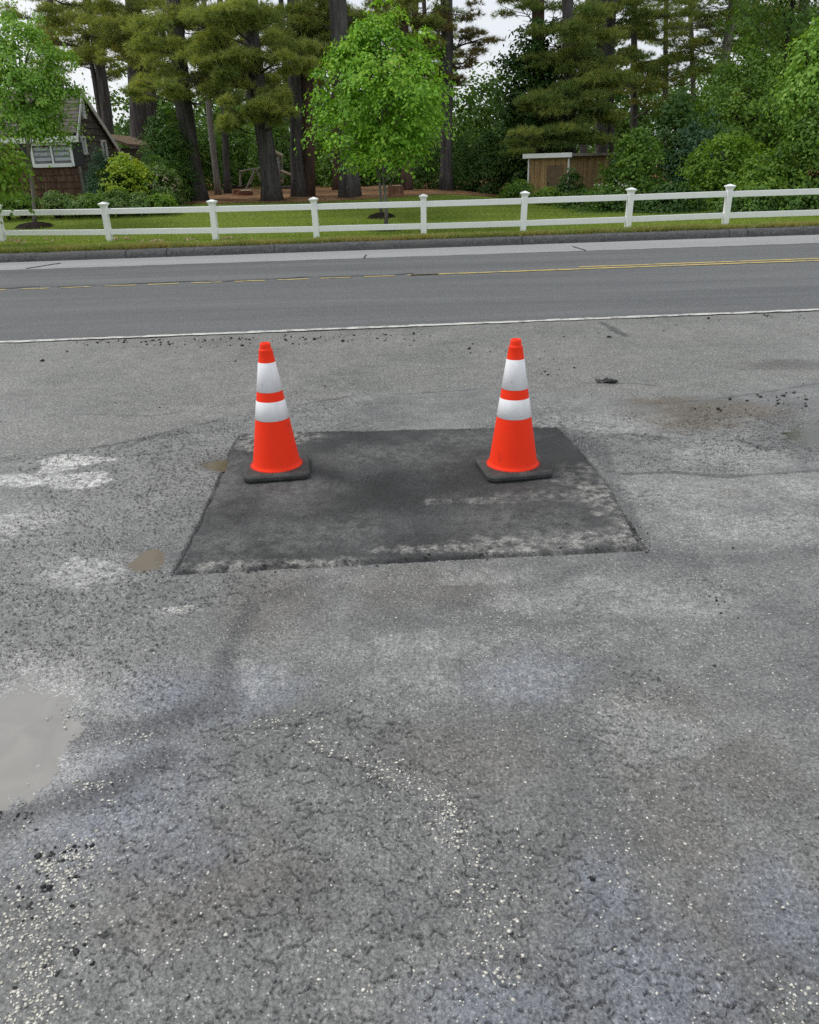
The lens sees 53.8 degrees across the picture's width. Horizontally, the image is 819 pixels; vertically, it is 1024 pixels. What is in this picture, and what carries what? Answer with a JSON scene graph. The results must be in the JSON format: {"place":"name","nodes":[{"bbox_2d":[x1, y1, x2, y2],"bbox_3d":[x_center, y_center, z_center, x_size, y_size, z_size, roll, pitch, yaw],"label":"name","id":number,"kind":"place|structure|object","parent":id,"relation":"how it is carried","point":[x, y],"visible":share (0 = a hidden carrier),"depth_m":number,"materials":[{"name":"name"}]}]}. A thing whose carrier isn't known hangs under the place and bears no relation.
{"place":"outdoors","nodes":[
{"label":"outdoors","id":0,"kind":"place"},
{"bbox_2d":[0,194,818,252],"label":"lawn","id":1,"kind":"structure","parent":0,"point":[284,213],"depth_m":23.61,"materials":[{"name":"green plant"}]},
{"bbox_2d":[0,192,21,219],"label":"border plant","id":2,"kind":"object","parent":1,"relation":"on","point":[8,205],"visible":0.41,"depth_m":24.41,"materials":[{"name":"green plant"}]},
{"bbox_2d":[2,191,42,218],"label":"border plant","id":3,"kind":"object","parent":1,"relation":"on","point":[24,206],"visible":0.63,"depth_m":24.57,"materials":[{"name":"green plant"}]},
{"bbox_2d":[0,132,50,228],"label":"weeping tree","id":4,"kind":"object","parent":1,"relation":"on","point":[7,176],"visible":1,"depth_m":17.43,"materials":[{"name":"green plant"}]},
{"bbox_2d":[14,222,52,228],"bbox_3d":[-10.926,-8.347,23.508,1.292,0.180,1.081,-2,23,0],"label":"mulch ring","id":5,"kind":"object","parent":1,"relation":"on","point":[31,225],"visible":0.94,"depth_m":23.23,"materials":[{"name":"brown soil"}]},
{"bbox_2d":[0,0,101,221],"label":"maple tree","id":6,"kind":"object","parent":1,"relation":"on","point":[32,122],"visible":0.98,"depth_m":21.70,"materials":[{"name":"green plant"}]},
{"bbox_2d":[37,189,75,217],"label":"border plant","id":7,"kind":"object","parent":1,"relation":"on","point":[48,201],"visible":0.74,"depth_m":24.49,"materials":[{"name":"green plant"}]},
{"bbox_2d":[55,192,94,217],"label":"border plant","id":8,"kind":"object","parent":1,"relation":"on","point":[78,199],"visible":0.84,"depth_m":24.46,"materials":[{"name":"green plant"}]},
{"bbox_2d":[0,90,153,208],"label":"house","id":9,"kind":"structure","parent":1,"relation":"on","point":[63,174],"depth_m":26.67,"materials":[{"name":"brown wood"}]},
{"bbox_2d":[31,143,74,167],"bbox_3d":[-11.661,-11.649,26.345,1.375,0.740,0.100,-2,23,0],"label":"window","id":10,"kind":"structure","parent":9,"relation":"in","point":[60,159],"depth_m":26.39,"materials":[{"name":"white paint"}]},
{"bbox_2d":[81,191,114,216],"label":"border plant","id":11,"kind":"object","parent":1,"relation":"on","point":[90,199],"visible":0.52,"depth_m":24.48,"materials":[{"name":"green plant"}]},
{"bbox_2d":[81,145,126,198],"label":"spruce","id":12,"kind":"object","parent":1,"relation":"on","point":[92,182],"visible":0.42,"depth_m":25.16,"materials":[{"name":"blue plant"}]},
{"bbox_2d":[100,189,140,216],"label":"border plant","id":13,"kind":"object","parent":1,"relation":"on","point":[118,198],"visible":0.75,"depth_m":24.51,"materials":[{"name":"green plant"}]},
{"bbox_2d":[95,151,157,197],"bbox_3d":[-9.067,-10.466,25.649,1.997,1.795,1.990,-11,25,-21],"label":"golden shrub","id":14,"kind":"object","parent":1,"relation":"on","point":[123,165],"visible":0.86,"depth_m":25.17,"materials":[{"name":"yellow plant"}]},
{"bbox_2d":[122,191,154,217],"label":"border plant","id":15,"kind":"object","parent":1,"relation":"on","point":[136,197],"visible":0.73,"depth_m":24.56,"materials":[{"name":"green plant"}]},
{"bbox_2d":[9,235,273,244],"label":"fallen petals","id":16,"kind":"object","parent":1,"relation":"on","point":[190,238],"visible":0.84,"depth_m":18.88,"materials":[{"name":"plant"}]},
{"bbox_2d":[141,191,178,215],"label":"border plant","id":17,"kind":"object","parent":1,"relation":"on","point":[162,200],"visible":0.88,"depth_m":24.59,"materials":[{"name":"green plant"}]},
{"bbox_2d":[139,161,191,206],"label":"rhododendron","id":18,"kind":"object","parent":1,"relation":"on","point":[175,193],"visible":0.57,"depth_m":25.89,"materials":[{"name":"green plant"}]},
{"bbox_2d":[142,155,192,201],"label":"green shrub","id":19,"kind":"object","parent":1,"relation":"on","point":[162,160],"visible":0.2,"depth_m":26.53,"materials":[{"name":"green plant"}]},
{"bbox_2d":[118,0,240,200],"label":"pine tree","id":20,"kind":"object","parent":1,"relation":"on","point":[176,80],"visible":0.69,"depth_m":25.90,"materials":[{"name":"green plant"}]},
{"bbox_2d":[176,0,324,200],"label":"pine tree","id":21,"kind":"object","parent":1,"relation":"on","point":[262,110],"visible":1,"depth_m":24.56,"materials":[{"name":"green plant"}]},
{"bbox_2d":[320,48,410,212],"bbox_3d":[-0.913,-10.522,22.508,3.129,4.370,2.995,-2,23,0],"label":"maple tree","id":22,"kind":"object","parent":1,"relation":"on","point":[379,183],"visible":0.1,"depth_m":22.69,"materials":[{"name":"green plant"}]},
{"bbox_2d":[294,0,471,223],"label":"maple tree","id":23,"kind":"object","parent":1,"relation":"on","point":[404,94],"visible":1,"depth_m":17.98,"materials":[{"name":"green plant"}]},
{"bbox_2d":[0,220,818,252],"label":"dry grass","id":24,"kind":"structure","parent":1,"relation":"on","point":[243,241],"depth_m":16.21,"materials":[{"name":"plant"}]},
{"bbox_2d":[0,184,818,241],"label":"fence","id":25,"kind":"object","parent":1,"relation":"on","point":[314,207],"visible":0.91,"depth_m":18.09,"materials":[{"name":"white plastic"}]},
{"bbox_2d":[494,177,537,204],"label":"boxwood","id":26,"kind":"object","parent":1,"relation":"on","point":[515,189],"visible":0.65,"depth_m":27.25,"materials":[{"name":"green plant"}]},
{"bbox_2d":[533,186,562,205],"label":"leafy plant","id":27,"kind":"object","parent":1,"relation":"on","point":[547,191],"visible":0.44,"depth_m":27.00,"materials":[{"name":"green plant"}]},
{"bbox_2d":[523,152,615,195],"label":"shed","id":28,"kind":"structure","parent":1,"relation":"on","point":[547,169],"depth_m":29.16,"materials":[{"name":"brown wood"}]},
{"bbox_2d":[546,165,563,193],"bbox_3d":[5.197,-11.753,28.984,0.620,1.284,0.070,13,27,30],"label":"door","id":29,"kind":"structure","parent":28,"relation":"in","point":[554,172],"depth_m":28.87,"materials":[{"name":"paint"}]},
{"bbox_2d":[555,167,584,204],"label":"shrub","id":30,"kind":"object","parent":1,"relation":"on","point":[563,186],"visible":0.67,"depth_m":27.36,"materials":[{"name":"green plant"}]},
{"bbox_2d":[498,0,643,158],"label":"pine tree","id":31,"kind":"object","parent":1,"relation":"on","point":[587,103],"visible":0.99,"depth_m":29.26,"materials":[{"name":"green plant"}]},
{"bbox_2d":[554,186,602,209],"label":"flowering shrub","id":32,"kind":"object","parent":1,"relation":"on","point":[581,191],"visible":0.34,"depth_m":25.58,"materials":[{"name":"green plant"}]},
{"bbox_2d":[565,180,639,213],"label":"flowering shrub","id":33,"kind":"object","parent":1,"relation":"on","point":[621,205],"visible":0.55,"depth_m":23.69,"materials":[{"name":"green plant"}]},
{"bbox_2d":[594,122,672,208],"bbox_3d":[7.123,-10.723,25.385,2.681,2.775,2.516,-2,23,0],"label":"shrub","id":34,"kind":"object","parent":1,"relation":"on","point":[644,157],"visible":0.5,"depth_m":25.02,"materials":[{"name":"green plant"}]},
{"bbox_2d":[633,180,711,213],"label":"shrub","id":35,"kind":"object","parent":1,"relation":"on","point":[672,206],"visible":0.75,"depth_m":22.69,"materials":[{"name":"green plant"}]},
{"bbox_2d":[631,82,717,193],"bbox_3d":[8.939,-12.302,27.565,3.464,4.204,3.262,-23,31,-40],"label":"shrub","id":36,"kind":"object","parent":1,"relation":"on","point":[669,120],"visible":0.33,"depth_m":26.81,"materials":[{"name":"green plant"}]},
{"bbox_2d":[649,107,747,204],"bbox_3d":[9.384,-11.451,26.240,3.031,3.110,3.429,-14,26,-27],"label":"shrub","id":37,"kind":"object","parent":1,"relation":"on","point":[691,138],"visible":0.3,"depth_m":25.94,"materials":[{"name":"green plant"}]},
{"bbox_2d":[675,131,769,210],"bbox_3d":[9.172,-9.961,23.654,3.130,2.262,2.643,-2,23,0],"label":"shrub","id":38,"kind":"object","parent":1,"relation":"on","point":[731,149],"visible":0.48,"depth_m":23.30,"materials":[{"name":"green plant"}]},
{"bbox_2d":[649,30,818,183],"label":"broadleaf tree","id":39,"kind":"object","parent":1,"relation":"on","point":[752,105],"visible":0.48,"depth_m":26.95,"materials":[{"name":"green plant"}]},
{"bbox_2d":[703,184,794,212],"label":"shrub","id":40,"kind":"object","parent":1,"relation":"on","point":[757,203],"visible":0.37,"depth_m":21.01,"materials":[{"name":"green plant"}]},
{"bbox_2d":[683,0,818,159],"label":"broadleaf tree","id":41,"kind":"object","parent":1,"relation":"on","point":[787,20],"visible":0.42,"depth_m":28.69,"materials":[{"name":"green plant"}]},
{"bbox_2d":[731,148,815,205],"bbox_3d":[10.188,-9.045,22.523,2.837,2.051,2.447,-2,23,0],"label":"shrub","id":42,"kind":"object","parent":1,"relation":"on","point":[752,174],"visible":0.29,"depth_m":22.14,"materials":[{"name":"green plant"}]},
{"bbox_2d":[755,17,818,173],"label":"broadleaf tree","id":43,"kind":"object","parent":1,"relation":"on","point":[805,78],"visible":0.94,"depth_m":22.00,"materials":[{"name":"green plant"}]},
{"bbox_2d":[763,95,818,204],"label":"shrub","id":44,"kind":"object","parent":1,"relation":"on","point":[807,140],"visible":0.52,"depth_m":21.85,"materials":[{"name":"green plant"}]},
{"bbox_2d":[779,181,818,210],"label":"shrub","id":45,"kind":"object","parent":1,"relation":"on","point":[800,202],"visible":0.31,"depth_m":20.71,"materials":[{"name":"green plant"}]},
{"bbox_2d":[0,310,818,1023],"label":"parking lot","id":46,"kind":"structure","parent":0,"point":[90,464],"depth_m":2.55,"materials":[{"name":"grey asphalt"}]},
{"bbox_2d":[0,661,118,810],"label":"puddle","id":47,"kind":"object","parent":46,"relation":"on","point":[31,736],"visible":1,"depth_m":2.46,"materials":[{"name":"liquid"}]},
{"bbox_2d":[125,549,164,572],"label":"puddle","id":48,"kind":"object","parent":46,"relation":"on","point":[147,560],"visible":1,"depth_m":3.55,"materials":[{"name":"liquid"}]},
{"bbox_2d":[204,459,228,472],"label":"puddle","id":49,"kind":"object","parent":46,"relation":"on","point":[219,465],"visible":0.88,"depth_m":4.67,"materials":[{"name":"liquid"}]},
{"bbox_2d":[174,427,642,574],"bbox_3d":[-0.021,-0.148,4.304,2.132,0.032,1.937,-2,23,0],"label":"asphalt patch","id":50,"kind":"object","parent":46,"relation":"on","point":[368,498],"visible":0.87,"depth_m":3.97,"materials":[{"name":"black asphalt"}]},
{"bbox_2d":[243,342,309,482],"bbox_3d":[-0.749,-0.562,4.378,0.360,0.712,0.360,-4,24,-6],"label":"traffic cone","id":51,"kind":"object","parent":50,"relation":"on","point":[276,456],"visible":1,"depth_m":4.35,"materials":[{"name":"orange plastic"}]},
{"bbox_2d":[475,338,552,482],"bbox_3d":[0.556,-0.562,4.288,0.360,0.712,0.360,-5,24,-8],"label":"traffic cone","id":52,"kind":"object","parent":50,"relation":"on","point":[513,456],"visible":1,"depth_m":4.26,"materials":[{"name":"orange plastic"}]},
{"bbox_2d":[0,314,818,1015],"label":"loose rubble","id":53,"kind":"object","parent":46,"relation":"on","point":[48,886],"visible":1,"depth_m":2.69,"materials":[{"name":"stone"}]},
{"bbox_2d":[777,423,818,449],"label":"puddle","id":54,"kind":"object","parent":46,"relation":"on","point":[806,436],"visible":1,"depth_m":4.89,"materials":[{"name":"grey liquid"}]},
{"bbox_2d":[0,243,818,342],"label":"road","id":55,"kind":"structure","parent":0,"point":[356,298],"depth_m":10.69,"materials":[{"name":"grey asphalt"}]},
{"bbox_2d":[0,273,412,288],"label":"line","id":56,"kind":"object","parent":55,"relation":"on","point":[188,281],"visible":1,"depth_m":12.20,"materials":[{"name":"yellow paint"}]},
{"bbox_2d":[0,308,818,342],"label":"edge line","id":57,"kind":"object","parent":55,"relation":"on","point":[637,316],"visible":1,"depth_m":8.41,"materials":[{"name":"white paint"}]},
{"bbox_2d":[411,260,818,274],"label":"line","id":58,"kind":"object","parent":55,"relation":"on","point":[618,267],"visible":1,"depth_m":12.35,"materials":[{"name":"yellow paint"}]},
{"bbox_2d":[579,258,818,266],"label":"line","id":59,"kind":"object","parent":55,"relation":"on","point":[696,262],"visible":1,"depth_m":12.63,"materials":[{"name":"yellow paint"}]},
{"bbox_2d":[0,235,818,269],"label":"road shoulder","id":60,"kind":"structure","parent":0,"point":[735,241],"depth_m":15.25,"materials":[{"name":"concrete"}]},
{"bbox_2d":[0,226,818,262],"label":"kerb","id":61,"kind":"structure","parent":60,"relation":"on","point":[376,245],"depth_m":15.94,"materials":[{"name":"concrete"}]},
{"bbox_2d":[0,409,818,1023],"bbox_3d":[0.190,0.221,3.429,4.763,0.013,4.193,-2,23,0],"label":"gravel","id":62,"kind":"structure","parent":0,"point":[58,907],"depth_m":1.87,"materials":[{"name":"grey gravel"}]},
{"bbox_2d":[180,157,818,203],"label":"pine needle ground","id":63,"kind":"structure","parent":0,"point":[326,194],"depth_m":29.82,"materials":[{"name":"brown soil"}]},
{"bbox_2d":[0,0,93,87],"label":"pine tree","id":64,"kind":"object","parent":63,"relation":"on","point":[19,14],"visible":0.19,"depth_m":49.98,"materials":[{"name":"green plant"}]},
{"bbox_2d":[28,0,126,155],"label":"pine tree","id":65,"kind":"object","parent":63,"relation":"on","point":[102,76],"visible":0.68,"depth_m":37.96,"materials":[{"name":"green plant"}]},
{"bbox_2d":[111,104,158,154],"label":"evergreen hedge","id":66,"kind":"object","parent":63,"relation":"on","point":[126,127],"visible":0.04,"depth_m":36.76,"materials":[{"name":"green plant"}]},
{"bbox_2d":[74,0,198,165],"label":"pine tree","id":67,"kind":"object","parent":63,"relation":"on","point":[138,111],"visible":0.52,"depth_m":33.51,"materials":[{"name":"green plant"}]},
{"bbox_2d":[132,110,204,202],"bbox_3d":[-8.262,-12.089,27.587,2.453,2.986,2.718,-17,28,-32],"label":"evergreen hedge","id":68,"kind":"object","parent":63,"relation":"on","point":[164,143],"visible":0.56,"depth_m":27.07,"materials":[{"name":"green plant"}]},
{"bbox_2d":[155,102,213,187],"bbox_3d":[-11.124,-17.580,39.129,3.480,4.168,3.736,-2,23,0],"label":"sapling","id":69,"kind":"object","parent":63,"relation":"on","point":[172,111],"visible":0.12,"depth_m":38.63,"materials":[{"name":"green plant"}]},
{"bbox_2d":[155,0,243,194],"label":"pine tree","id":70,"kind":"object","parent":63,"relation":"on","point":[217,181],"visible":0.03,"depth_m":32.57,"materials":[{"name":"needle"},{"name":"dark brown bark"}]},
{"bbox_2d":[195,116,238,189],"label":"sapling","id":71,"kind":"object","parent":63,"relation":"on","point":[208,162],"visible":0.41,"depth_m":40.48,"materials":[{"name":"green plant"}]},
{"bbox_2d":[212,107,258,186],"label":"sapling","id":72,"kind":"object","parent":63,"relation":"on","point":[239,141],"visible":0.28,"depth_m":42.51,"materials":[{"name":"green plant"}]},
{"bbox_2d":[202,0,269,193],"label":"pine tree","id":73,"kind":"object","parent":63,"relation":"on","point":[227,186],"visible":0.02,"depth_m":34.15,"materials":[{"name":"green plant"}]},
{"bbox_2d":[196,3,287,155],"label":"pine tree","id":74,"kind":"object","parent":63,"relation":"on","point":[248,96],"visible":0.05,"depth_m":44.41,"materials":[{"name":"green plant"}]},
{"bbox_2d":[230,122,260,185],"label":"sapling","id":75,"kind":"object","parent":63,"relation":"on","point":[249,127],"visible":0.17,"depth_m":43.91,"materials":[{"name":"green plant"}]},
{"bbox_2d":[239,150,290,187],"bbox_3d":[-5.764,-13.995,32.877,2.366,1.469,1.279,-2,23,0],"label":"play frame","id":76,"kind":"object","parent":63,"relation":"on","point":[279,154],"visible":0.56,"depth_m":32.55,"materials":[{"name":"brown wood"}]},
{"bbox_2d":[242,120,290,188],"bbox_3d":[-6.667,-17.754,39.896,3.838,3.626,3.689,-2,23,0],"label":"sapling","id":77,"kind":"object","parent":63,"relation":"on","point":[278,143],"visible":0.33,"depth_m":39.66,"materials":[{"name":"green plant"}]},
{"bbox_2d":[275,124,325,185],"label":"sapling","id":78,"kind":"object","parent":63,"relation":"on","point":[317,178],"visible":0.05,"depth_m":41.91,"materials":[{"name":"green plant"}]},
{"bbox_2d":[266,0,353,196],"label":"pine tree","id":79,"kind":"object","parent":63,"relation":"on","point":[302,163],"visible":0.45,"depth_m":27.52,"materials":[{"name":"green plant"}]},
{"bbox_2d":[264,4,360,180],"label":"pine tree","id":80,"kind":"object","parent":63,"relation":"on","point":[358,8],"visible":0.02,"depth_m":46.01,"materials":[{"name":"brown plant"}]},
{"bbox_2d":[315,114,331,184],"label":"sapling","id":81,"kind":"object","parent":63,"relation":"on","point":[322,140],"visible":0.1,"depth_m":43.35,"materials":[{"name":"green plant"}]},
{"bbox_2d":[283,0,384,197],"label":"pine tree","id":82,"kind":"object","parent":63,"relation":"on","point":[337,13],"visible":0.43,"depth_m":25.95,"materials":[{"name":"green plant"}]},
{"bbox_2d":[314,33,357,189],"bbox_3d":[-2.597,-22.648,31.349,5.039,19.216,5.735,-2,23,0],"label":"pine tree","id":83,"kind":"object","parent":63,"relation":"on","point":[335,178],"visible":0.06,"depth_m":34.63,"materials":[{"name":"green plant"}]},
{"bbox_2d":[315,132,377,187],"bbox_3d":[-3.198,-17.218,39.436,3.961,2.900,3.661,-2,23,0],"label":"sapling","id":84,"kind":"object","parent":63,"relation":"on","point":[327,157],"visible":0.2,"depth_m":39.31,"materials":[{"name":"green plant"}]},
{"bbox_2d":[359,141,400,184],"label":"sapling","id":85,"kind":"object","parent":63,"relation":"on","point":[388,182],"visible":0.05,"depth_m":41.23,"materials":[{"name":"green plant"}]},
{"bbox_2d":[388,185,403,196],"bbox_3d":[-0.482,-10.869,27.441,0.596,0.441,0.694,-2,23,0],"label":"tree stump","id":86,"kind":"object","parent":63,"relation":"on","point":[395,190],"visible":0.83,"depth_m":27.24,"materials":[{"name":"red wood"}]},
{"bbox_2d":[360,0,450,189],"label":"pine tree","id":87,"kind":"object","parent":63,"relation":"on","point":[406,177],"visible":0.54,"depth_m":29.03,"materials":[{"name":"green plant"}]},
{"bbox_2d":[3,45,818,175],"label":"woods","id":88,"kind":"object","parent":63,"relation":"on","point":[480,118],"visible":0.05,"depth_m":54.82,"materials":[{"name":"green plant"}]},
{"bbox_2d":[412,137,439,188],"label":"evergreen shrub","id":89,"kind":"object","parent":63,"relation":"on","point":[423,175],"visible":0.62,"depth_m":32.93,"materials":[{"name":"green plant"}]},
{"bbox_2d":[381,0,471,153],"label":"pine tree","id":90,"kind":"object","parent":63,"relation":"on","point":[423,7],"visible":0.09,"depth_m":51.86,"materials":[{"name":"green plant"}]},
{"bbox_2d":[393,2,459,187],"bbox_3d":[0.193,-21.955,29.828,4.401,19.011,4.834,-2,23,0],"label":"pine tree","id":91,"kind":"object","parent":63,"relation":"on","point":[455,37],"visible":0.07,"depth_m":32.73,"materials":[{"name":"green plant"}]},
{"bbox_2d":[422,109,482,186],"bbox_3d":[2.233,-18.052,40.348,3.500,3.818,3.367,-2,23,0],"label":"sapling","id":92,"kind":"object","parent":63,"relation":"on","point":[456,124],"visible":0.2,"depth_m":39.47,"materials":[{"name":"green plant"}]},
{"bbox_2d":[409,0,504,190],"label":"pine tree","id":93,"kind":"object","parent":63,"relation":"on","point":[446,178],"visible":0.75,"depth_m":30.18,"materials":[{"name":"green plant"}]},
{"bbox_2d":[452,131,489,191],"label":"evergreen shrub","id":94,"kind":"object","parent":63,"relation":"on","point":[457,177],"visible":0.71,"depth_m":33.20,"materials":[{"name":"green plant"}]},
{"bbox_2d":[458,127,516,194],"bbox_3d":[3.239,-14.251,33.116,2.888,2.745,2.786,-2,23,0],"label":"evergreen shrub","id":95,"kind":"object","parent":63,"relation":"on","point":[489,187],"visible":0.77,"depth_m":32.72,"materials":[{"name":"green plant"}]},
{"bbox_2d":[474,14,576,193],"bbox_3d":[4.809,-16.009,32.494,4.417,6.752,4.590,-2,23,0],"label":"broadleaf tree","id":96,"kind":"object","parent":63,"relation":"on","point":[527,78],"visible":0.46,"depth_m":31.52,"materials":[{"name":"green plant"}]},
{"bbox_2d":[489,0,635,152],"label":"pine tree","id":97,"kind":"object","parent":63,"relation":"on","point":[537,7],"visible":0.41,"depth_m":30.71,"materials":[{"name":"green plant"}]},
{"bbox_2d":[573,0,671,164],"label":"pine tree","id":98,"kind":"object","parent":63,"relation":"on","point":[637,17],"visible":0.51,"depth_m":34.82,"materials":[{"name":"green plant"}]},
{"bbox_2d":[616,2,689,173],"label":"pine tree","id":99,"kind":"object","parent":63,"relation":"on","point":[680,81],"visible":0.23,"depth_m":52.49,"materials":[{"name":"green plant"}]},
{"bbox_2d":[616,0,708,187],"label":"pine tree","id":100,"kind":"object","parent":63,"relation":"on","point":[668,59],"visible":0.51,"depth_m":36.09,"materials":[{"name":"green plant"}]},
{"bbox_2d":[638,0,736,104],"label":"pine tree","id":101,"kind":"object","parent":63,"relation":"on","point":[662,3],"visible":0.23,"depth_m":50.25,"materials":[{"name":"green plant"}]},
{"bbox_2d":[660,0,800,158],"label":"pine tree","id":102,"kind":"object","parent":63,"relation":"on","point":[705,22],"visible":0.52,"depth_m":34.81,"materials":[{"name":"green plant"}]},
{"bbox_2d":[725,0,818,166],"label":"pine tree","id":103,"kind":"object","parent":63,"relation":"on","point":[797,5],"visible":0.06,"depth_m":36.37,"materials":[{"name":"green plant"}]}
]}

